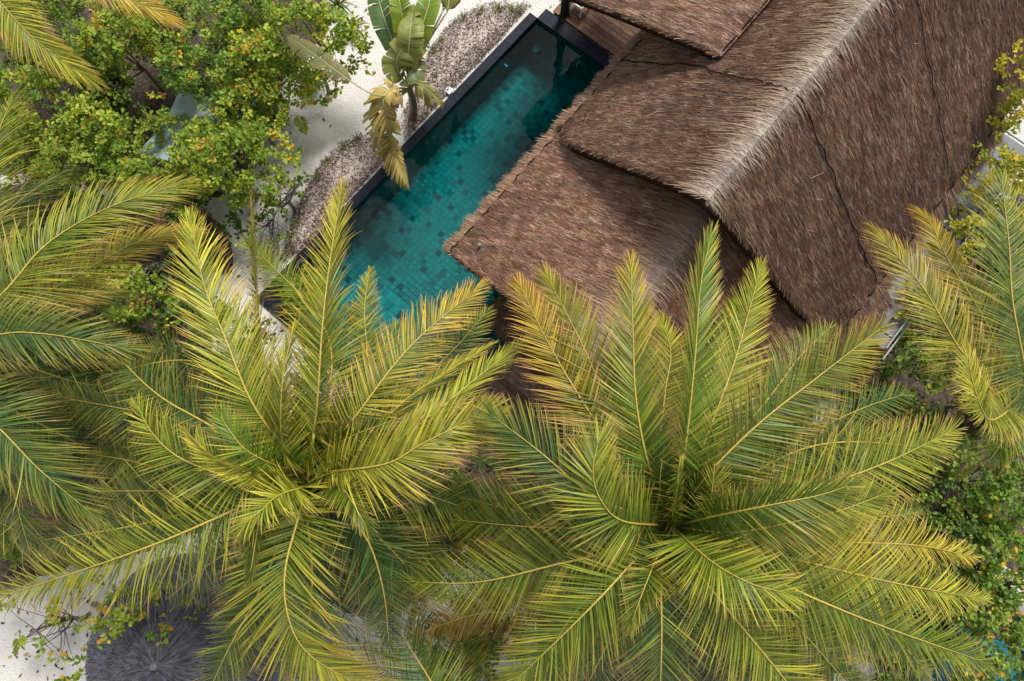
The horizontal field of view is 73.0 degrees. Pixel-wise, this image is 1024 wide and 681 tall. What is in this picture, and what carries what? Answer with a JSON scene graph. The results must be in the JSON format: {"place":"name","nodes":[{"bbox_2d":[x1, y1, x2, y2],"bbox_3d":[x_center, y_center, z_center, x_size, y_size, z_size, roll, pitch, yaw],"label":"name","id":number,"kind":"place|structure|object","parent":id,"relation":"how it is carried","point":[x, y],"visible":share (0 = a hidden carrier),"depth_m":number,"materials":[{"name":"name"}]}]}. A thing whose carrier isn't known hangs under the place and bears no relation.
{"place":"outdoors","nodes":[
{"label":"outdoors","id":0,"kind":"place"},
{"bbox_2d":[0,183,256,590],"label":"soil","id":1,"kind":"structure","parent":0,"point":[5,565],"depth_m":18.07,"materials":[{"name":"brown soil"}]},
{"bbox_2d":[0,481,75,569],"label":"leafy shrub","id":2,"kind":"object","parent":1,"relation":"on","point":[7,556],"visible":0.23,"depth_m":15.90,"materials":[{"name":"green plant"}]},
{"bbox_2d":[0,192,120,294],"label":"leafy shrub","id":3,"kind":"object","parent":1,"relation":"on","point":[42,227],"visible":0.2,"depth_m":17.69,"materials":[{"name":"green plant"}]},
{"bbox_2d":[1,276,149,388],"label":"leafy shrub","id":4,"kind":"object","parent":1,"relation":"on","point":[94,312],"visible":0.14,"depth_m":17.02,"materials":[{"name":"green plant"}]},
{"bbox_2d":[25,136,137,223],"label":"leafy shrub","id":5,"kind":"object","parent":1,"relation":"on","point":[47,154],"visible":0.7,"depth_m":17.29,"materials":[{"name":"green plant"}]},
{"bbox_2d":[0,86,207,565],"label":"coconut palm","id":6,"kind":"object","parent":1,"relation":"on","point":[12,377],"visible":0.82,"depth_m":11.29,"materials":[{"name":"green plant"}]},
{"bbox_2d":[62,255,186,334],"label":"leafy shrub","id":7,"kind":"object","parent":1,"relation":"on","point":[132,311],"visible":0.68,"depth_m":15.48,"materials":[{"name":"green plant"}]},
{"bbox_2d":[33,372,224,502],"bbox_3d":[-9.184,2.259,16.697,4.536,2.474,3.277,0,77,0],"label":"leafy shrub","id":8,"kind":"object","parent":1,"relation":"on","point":[111,433],"visible":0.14,"depth_m":16.17,"materials":[{"name":"green plant"}]},
{"bbox_2d":[74,229,212,298],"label":"leafy shrub","id":9,"kind":"object","parent":1,"relation":"on","point":[151,266],"visible":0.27,"depth_m":17.78,"materials":[{"name":"green plant"}]},
{"bbox_2d":[92,275,277,383],"bbox_3d":[-8.020,-0.260,17.173,4.384,2.677,2.783,0,77,0],"label":"leafy shrub","id":10,"kind":"object","parent":1,"relation":"on","point":[129,325],"visible":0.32,"depth_m":16.57,"materials":[{"name":"green plant"}]},
{"bbox_2d":[0,0,326,200],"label":"soil","id":11,"kind":"structure","parent":0,"point":[144,82],"depth_m":20.17,"materials":[{"name":"brown soil"}]},
{"bbox_2d":[0,0,116,95],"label":"leafy shrub","id":12,"kind":"object","parent":11,"relation":"on","point":[57,11],"visible":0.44,"depth_m":18.29,"materials":[{"name":"green plant"}]},
{"bbox_2d":[0,60,130,162],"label":"leafy shrub","id":13,"kind":"object","parent":11,"relation":"on","point":[22,77],"visible":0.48,"depth_m":17.70,"materials":[{"name":"green plant"}]},
{"bbox_2d":[0,0,186,111],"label":"coconut palm","id":14,"kind":"object","parent":11,"relation":"on","point":[23,28],"visible":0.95,"depth_m":12.83,"materials":[{"name":"green plant"}]},
{"bbox_2d":[35,91,179,190],"bbox_3d":[-10.535,-5.139,18.228,3.228,2.813,2.730,19,78,4],"label":"leafy shrub","id":15,"kind":"object","parent":11,"relation":"on","point":[116,128],"visible":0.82,"depth_m":17.54,"materials":[{"name":"green plant"}]},
{"bbox_2d":[66,47,149,130],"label":"leafy shrub","id":16,"kind":"object","parent":11,"relation":"on","point":[122,102],"visible":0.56,"depth_m":18.16,"materials":[{"name":"green plant"}]},
{"bbox_2d":[67,0,179,99],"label":"leafy shrub","id":17,"kind":"object","parent":11,"relation":"on","point":[116,44],"visible":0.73,"depth_m":17.64,"materials":[{"name":"green plant"}]},
{"bbox_2d":[128,0,221,86],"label":"leafy shrub","id":18,"kind":"object","parent":11,"relation":"on","point":[134,36],"visible":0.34,"depth_m":18.44,"materials":[{"name":"green plant"}]},
{"bbox_2d":[153,42,283,123],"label":"leafy shrub","id":19,"kind":"object","parent":11,"relation":"on","point":[189,82],"visible":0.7,"depth_m":17.54,"materials":[{"name":"green plant"}]},
{"bbox_2d":[150,0,289,92],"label":"leafy shrub","id":20,"kind":"object","parent":11,"relation":"on","point":[220,23],"visible":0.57,"depth_m":17.84,"materials":[{"name":"green plant"}]},
{"bbox_2d":[209,0,318,56],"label":"leafy shrub","id":21,"kind":"object","parent":11,"relation":"on","point":[256,5],"visible":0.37,"depth_m":18.25,"materials":[{"name":"green plant"}]},
{"bbox_2d":[286,435,466,615],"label":"soil","id":22,"kind":"structure","parent":0,"point":[345,610],"depth_m":17.12,"materials":[{"name":"brown soil"}]},
{"bbox_2d":[0,174,539,680],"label":"coconut palm","id":23,"kind":"object","parent":22,"relation":"on","point":[300,472],"visible":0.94,"depth_m":10.05,"materials":[{"name":"green plant"}]},
{"bbox_2d":[201,411,419,555],"bbox_3d":[-4.906,3.349,16.485,5.470,2.397,3.553,0,77,0],"label":"leafy shrub","id":24,"kind":"object","parent":22,"relation":"on","point":[341,521],"depth_m":16.19,"materials":[{"name":"green plant"}]},
{"bbox_2d":[371,399,522,519],"bbox_3d":[-1.629,2.857,16.807,3.793,1.996,2.957,0,77,0],"label":"leafy shrub","id":25,"kind":"object","parent":22,"relation":"on","point":[479,464],"visible":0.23,"depth_m":16.45,"materials":[{"name":"green plant"}]},
{"bbox_2d":[0,0,1023,680],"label":"ground","id":26,"kind":"structure","parent":0,"point":[342,114],"depth_m":18.98,"materials":[{"name":"beige sand"}]},
{"bbox_2d":[0,104,80,198],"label":"leafy shrub","id":27,"kind":"object","parent":26,"relation":"on","point":[26,138],"visible":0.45,"depth_m":17.54,"materials":[{"name":"green plant"}]},
{"bbox_2d":[0,573,103,680],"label":"leafy shrub","id":28,"kind":"object","parent":26,"relation":"on","point":[21,641],"visible":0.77,"depth_m":15.57,"materials":[{"name":"green plant"}]},
{"bbox_2d":[80,581,236,649],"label":"leafy shrub","id":29,"kind":"object","parent":26,"relation":"on","point":[121,618],"visible":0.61,"depth_m":13.97,"materials":[{"name":"green plant"}]},
{"bbox_2d":[106,153,227,224],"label":"leafy shrub","id":30,"kind":"object","parent":26,"relation":"on","point":[142,168],"visible":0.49,"depth_m":17.24,"materials":[{"name":"green plant"}]},
{"bbox_2d":[118,177,241,253],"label":"leafy shrub","id":31,"kind":"object","parent":26,"relation":"on","point":[217,225],"visible":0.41,"depth_m":17.82,"materials":[{"name":"green plant"}]},
{"bbox_2d":[85,553,278,680],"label":"thatched parasol","id":32,"kind":"object","parent":26,"relation":"on","point":[133,653],"visible":0.49,"depth_m":14.37,"materials":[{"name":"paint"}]},
{"bbox_2d":[154,205,232,273],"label":"curved walkway","id":33,"kind":"structure","parent":26,"relation":"on","point":[228,251],"depth_m":18.96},
{"bbox_2d":[134,89,277,213],"bbox_3d":[-8.337,-5.518,18.849,2.713,1.750,2.988,17,78,4],"label":"shade sail","id":34,"kind":"object","parent":26,"relation":"on","point":[187,104],"visible":0.3,"depth_m":18.31,"materials":[{"name":"fabric"}]},
{"bbox_2d":[161,107,302,221],"bbox_3d":[-7.065,-4.390,17.715,3.416,3.473,3.150,0,77,0],"label":"leafy shrub","id":35,"kind":"object","parent":26,"relation":"on","point":[198,140],"visible":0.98,"depth_m":16.94,"materials":[{"name":"green plant"}]},
{"bbox_2d":[203,537,271,586],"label":"leafy shrub","id":36,"kind":"object","parent":26,"relation":"on","point":[225,555],"visible":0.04,"depth_m":16.08,"materials":[{"name":"green plant"}]},
{"bbox_2d":[210,78,309,150],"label":"leafy shrub","id":37,"kind":"object","parent":26,"relation":"on","point":[227,100],"visible":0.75,"depth_m":17.84,"materials":[{"name":"green plant"}]},
{"bbox_2d":[234,200,299,268],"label":"leafy shrub","id":38,"kind":"object","parent":26,"relation":"on","point":[272,240],"visible":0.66,"depth_m":18.25,"materials":[{"name":"green plant"}]},
{"bbox_2d":[216,26,328,118],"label":"leafy shrub","id":39,"kind":"object","parent":26,"relation":"on","point":[241,49],"visible":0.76,"depth_m":17.70,"materials":[{"name":"green plant"}]},
{"bbox_2d":[255,104,292,131],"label":"strap lily","id":40,"kind":"object","parent":26,"relation":"on","point":[274,118],"visible":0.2,"depth_m":19.72,"materials":[{"name":"green plant"}]},
{"bbox_2d":[270,661,282,680],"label":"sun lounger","id":41,"kind":"object","parent":26,"relation":"on","point":[276,676],"visible":0.03,"depth_m":16.26,"materials":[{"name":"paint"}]},
{"bbox_2d":[258,171,311,222],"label":"leafy shrub","id":42,"kind":"object","parent":26,"relation":"on","point":[292,192],"visible":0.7,"depth_m":18.44,"materials":[{"name":"green plant"}]},
{"bbox_2d":[276,630,321,677],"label":"leafy shrub","id":43,"kind":"object","parent":26,"relation":"on","point":[294,650],"visible":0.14,"depth_m":15.52,"materials":[{"name":"green plant"}]},
{"bbox_2d":[275,263,336,320],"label":"leafy shrub","id":44,"kind":"object","parent":26,"relation":"on","point":[297,286],"visible":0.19,"depth_m":17.89,"materials":[{"name":"green plant"}]},
{"bbox_2d":[292,67,331,100],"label":"strap lily","id":45,"kind":"object","parent":26,"relation":"on","point":[311,82],"visible":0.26,"depth_m":19.98,"materials":[{"name":"green plant"}]},
{"bbox_2d":[257,0,375,104],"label":"leafy shrub","id":46,"kind":"object","parent":26,"relation":"on","point":[324,19],"visible":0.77,"depth_m":17.67,"materials":[{"name":"green plant"}]},
{"bbox_2d":[277,130,384,261],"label":"ground cover","id":47,"kind":"object","parent":26,"relation":"on","point":[354,183],"visible":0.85,"depth_m":19.36,"materials":[{"name":"grey gravel"}]},
{"bbox_2d":[285,239,296,247],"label":"grass tuft","id":48,"kind":"object","parent":47,"relation":"on","point":[288,243],"visible":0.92,"depth_m":18.94,"materials":[{"name":"green plant"}]},
{"bbox_2d":[290,215,300,227],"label":"grass tuft","id":49,"kind":"object","parent":47,"relation":"on","point":[296,221],"visible":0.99,"depth_m":19.04,"materials":[{"name":"green plant"}]},
{"bbox_2d":[312,168,321,177],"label":"grass tuft","id":50,"kind":"object","parent":47,"relation":"on","point":[319,175],"visible":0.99,"depth_m":19.38,"materials":[{"name":"green plant"}]},
{"bbox_2d":[321,154,332,163],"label":"grass tuft","id":51,"kind":"object","parent":47,"relation":"on","point":[327,159],"visible":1,"depth_m":19.49,"materials":[{"name":"green plant"}]},
{"bbox_2d":[338,139,348,148],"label":"grass tuft","id":52,"kind":"object","parent":47,"relation":"on","point":[344,145],"visible":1,"depth_m":19.60,"materials":[{"name":"green plant"}]},
{"bbox_2d":[352,131,361,142],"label":"grass tuft","id":53,"kind":"object","parent":47,"relation":"on","point":[355,139],"visible":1,"depth_m":19.63,"materials":[{"name":"green plant"}]},
{"bbox_2d":[321,0,355,16],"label":"strap lily","id":54,"kind":"object","parent":26,"relation":"on","point":[338,3],"visible":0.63,"depth_m":20.58,"materials":[{"name":"green plant"}]},
{"bbox_2d":[334,10,369,45],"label":"strap lily","id":55,"kind":"object","parent":26,"relation":"on","point":[358,19],"visible":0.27,"depth_m":20.42,"materials":[{"name":"green plant"}]},
{"bbox_2d":[279,0,460,189],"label":"banana plant","id":56,"kind":"object","parent":26,"relation":"on","point":[406,34],"visible":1,"depth_m":16.87,"materials":[{"name":"green plant"}]},
{"bbox_2d":[255,9,612,441],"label":"swimming pool","id":57,"kind":"structure","parent":26,"relation":"in","point":[530,77],"depth_m":20.58,"materials":[{"name":"liquid"}]},
{"bbox_2d":[297,548,576,680],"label":"coconut palm","id":58,"kind":"object","parent":26,"relation":"on","point":[452,672],"visible":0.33,"depth_m":12.28,"materials":[{"name":"green plant"}]},
{"bbox_2d":[397,0,530,138],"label":"ground cover","id":59,"kind":"object","parent":26,"relation":"on","point":[466,70],"visible":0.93,"depth_m":20.34,"materials":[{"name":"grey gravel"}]},
{"bbox_2d":[444,86,453,94],"bbox_3d":[-1.828,-7.258,20.050,0.200,0.048,0.200,39,80,8],"label":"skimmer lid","id":60,"kind":"object","parent":59,"relation":"on","point":[449,92],"visible":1,"depth_m":20.04,"materials":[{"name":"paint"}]},
{"bbox_2d":[492,3,505,10],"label":"grass tuft","id":61,"kind":"object","parent":59,"relation":"on","point":[498,8],"visible":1,"depth_m":20.59,"materials":[{"name":"green plant"}]},
{"bbox_2d":[504,2,518,15],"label":"grass tuft","id":62,"kind":"object","parent":59,"relation":"on","point":[511,9],"visible":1,"depth_m":20.54,"materials":[{"name":"green plant"}]},
{"bbox_2d":[513,2,525,11],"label":"grass tuft","id":63,"kind":"object","parent":59,"relation":"on","point":[520,9],"visible":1,"depth_m":20.58,"materials":[{"name":"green plant"}]},
{"bbox_2d":[409,617,525,680],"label":"leafy shrub","id":64,"kind":"object","parent":26,"relation":"on","point":[487,665],"visible":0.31,"depth_m":15.43,"materials":[{"name":"green plant"}]},
{"bbox_2d":[446,570,540,668],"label":"leafy shrub","id":65,"kind":"object","parent":26,"relation":"on","point":[493,647],"visible":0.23,"depth_m":15.65,"materials":[{"name":"green plant"}]},
{"bbox_2d":[0,5,1023,680],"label":"leaf litter","id":66,"kind":"object","parent":26,"relation":"on","point":[416,503],"visible":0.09,"depth_m":17.30,"materials":[{"name":"brown plant"}]},
{"bbox_2d":[396,333,674,614],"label":"timber deck","id":67,"kind":"structure","parent":26,"relation":"on","point":[510,383],"depth_m":17.90,"materials":[{"name":"brown wood"}]},
{"bbox_2d":[553,3,641,56],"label":"timber deck","id":68,"kind":"structure","parent":26,"relation":"on","point":[611,35],"depth_m":20.48,"materials":[{"name":"brown wood"}]},
{"bbox_2d":[559,0,569,19],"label":"deck post","id":69,"kind":"object","parent":68,"relation":"on","point":[564,13],"visible":1,"depth_m":20.26,"materials":[{"name":"brown wood"}]},
{"bbox_2d":[569,2,583,17],"bbox_3d":[2.015,-9.976,20.258,0.480,0.750,0.520,39,80,8],"label":"deck chair","id":70,"kind":"object","parent":68,"relation":"on","point":[580,7],"visible":0.38,"depth_m":20.22,"materials":[{"name":"paint"}]},
{"bbox_2d":[442,0,1023,494],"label":"thatched villa","id":71,"kind":"object","parent":26,"relation":"on","point":[794,144],"visible":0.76,"depth_m":14.30,"materials":[{"name":"plant"}]},
{"bbox_2d":[850,564,966,665],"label":"leafy shrub","id":72,"kind":"object","parent":26,"relation":"on","point":[926,616],"visible":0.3,"depth_m":15.80,"materials":[{"name":"green plant"}]},
{"bbox_2d":[893,277,952,328],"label":"leafy shrub","id":73,"kind":"object","parent":26,"relation":"on","point":[900,315],"visible":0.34,"depth_m":16.22,"materials":[{"name":"green plant"}]},
{"bbox_2d":[874,568,1023,680],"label":"leafy shrub","id":74,"kind":"object","parent":26,"relation":"on","point":[1021,609],"visible":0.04,"depth_m":16.60,"materials":[{"name":"plant"}]},
{"bbox_2d":[904,502,1023,649],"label":"leafy shrub","id":75,"kind":"object","parent":26,"relation":"on","point":[987,580],"visible":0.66,"depth_m":15.31,"materials":[{"name":"green plant"}]},
{"bbox_2d":[912,571,1023,680],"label":"leafy shrub","id":76,"kind":"object","parent":26,"relation":"on","point":[1007,628],"visible":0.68,"depth_m":14.96,"materials":[{"name":"green plant"}]},
{"bbox_2d":[986,39,1023,139],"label":"leafy shrub","id":77,"kind":"object","parent":26,"relation":"on","point":[1018,114],"visible":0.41,"depth_m":15.94,"materials":[{"name":"green plant"}]},
{"bbox_2d":[533,422,873,680],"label":"soil","id":78,"kind":"structure","parent":0,"point":[650,659],"depth_m":16.75,"materials":[{"name":"brown soil"}]},
{"bbox_2d":[551,462,787,626],"bbox_3d":[3.463,4.311,16.215,5.454,2.489,3.920,23,78,5],"label":"leafy shrub","id":79,"kind":"object","parent":78,"relation":"on","point":[598,506],"depth_m":16.36,"materials":[{"name":"green plant"}]},
{"bbox_2d":[386,218,995,680],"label":"coconut palm","id":80,"kind":"object","parent":78,"relation":"on","point":[658,528],"visible":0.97,"depth_m":9.37,"materials":[{"name":"green plant"}]},
{"bbox_2d":[674,553,882,680],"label":"leafy shrub","id":81,"kind":"object","parent":78,"relation":"on","point":[803,638],"visible":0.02,"depth_m":15.46,"materials":[{"name":"green plant"}]},
{"bbox_2d":[761,628,930,680],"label":"leafy shrub","id":82,"kind":"object","parent":78,"relation":"on","point":[900,677],"visible":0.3,"depth_m":15.48,"materials":[{"name":"green plant"}]},
{"bbox_2d":[834,187,1023,572],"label":"soil","id":83,"kind":"structure","parent":0,"point":[911,382],"depth_m":18.13,"materials":[{"name":"brown soil"}]},
{"bbox_2d":[836,380,939,487],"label":"leafy shrub","id":84,"kind":"object","parent":83,"relation":"on","point":[916,410],"visible":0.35,"depth_m":16.53,"materials":[{"name":"green plant"}]},
{"bbox_2d":[855,326,956,409],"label":"leafy shrub","id":85,"kind":"object","parent":83,"relation":"on","point":[889,371],"visible":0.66,"depth_m":16.77,"materials":[{"name":"green plant"}]},
{"bbox_2d":[865,458,988,584],"bbox_3d":[9.910,4.142,16.434,2.830,2.141,2.730,16,78,4],"label":"leafy shrub","id":86,"kind":"object","parent":83,"relation":"on","point":[965,524],"visible":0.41,"depth_m":15.89,"materials":[{"name":"green plant"}]},
{"bbox_2d":[859,165,1023,479],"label":"coconut palm","id":87,"kind":"object","parent":83,"relation":"on","point":[978,424],"visible":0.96,"depth_m":11.87,"materials":[{"name":"green plant"}]},
{"bbox_2d":[895,408,1023,554],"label":"leafy shrub","id":88,"kind":"object","parent":83,"relation":"on","point":[993,486],"visible":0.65,"depth_m":15.69,"materials":[{"name":"green plant"}]},
{"bbox_2d":[929,211,992,263],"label":"leafy shrub","id":89,"kind":"object","parent":83,"relation":"on","point":[956,224],"visible":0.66,"depth_m":16.10,"materials":[{"name":"green plant"}]},
{"bbox_2d":[923,346,1023,451],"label":"leafy shrub","id":90,"kind":"object","parent":83,"relation":"on","point":[951,405],"visible":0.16,"depth_m":16.37,"materials":[{"name":"green plant"}]},
{"bbox_2d":[947,241,1023,347],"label":"leafy shrub","id":91,"kind":"object","parent":83,"relation":"on","point":[979,267],"visible":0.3,"depth_m":17.25,"materials":[{"name":"green plant"}]},
{"bbox_2d":[948,137,1023,221],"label":"leafy shrub","id":92,"kind":"object","parent":83,"relation":"on","point":[1010,159],"visible":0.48,"depth_m":16.27,"materials":[{"name":"green plant"}]},
{"bbox_2d":[957,205,1023,265],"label":"leafy shrub","id":93,"kind":"object","parent":83,"relation":"on","point":[979,249],"visible":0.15,"depth_m":17.54,"materials":[{"name":"green plant"}]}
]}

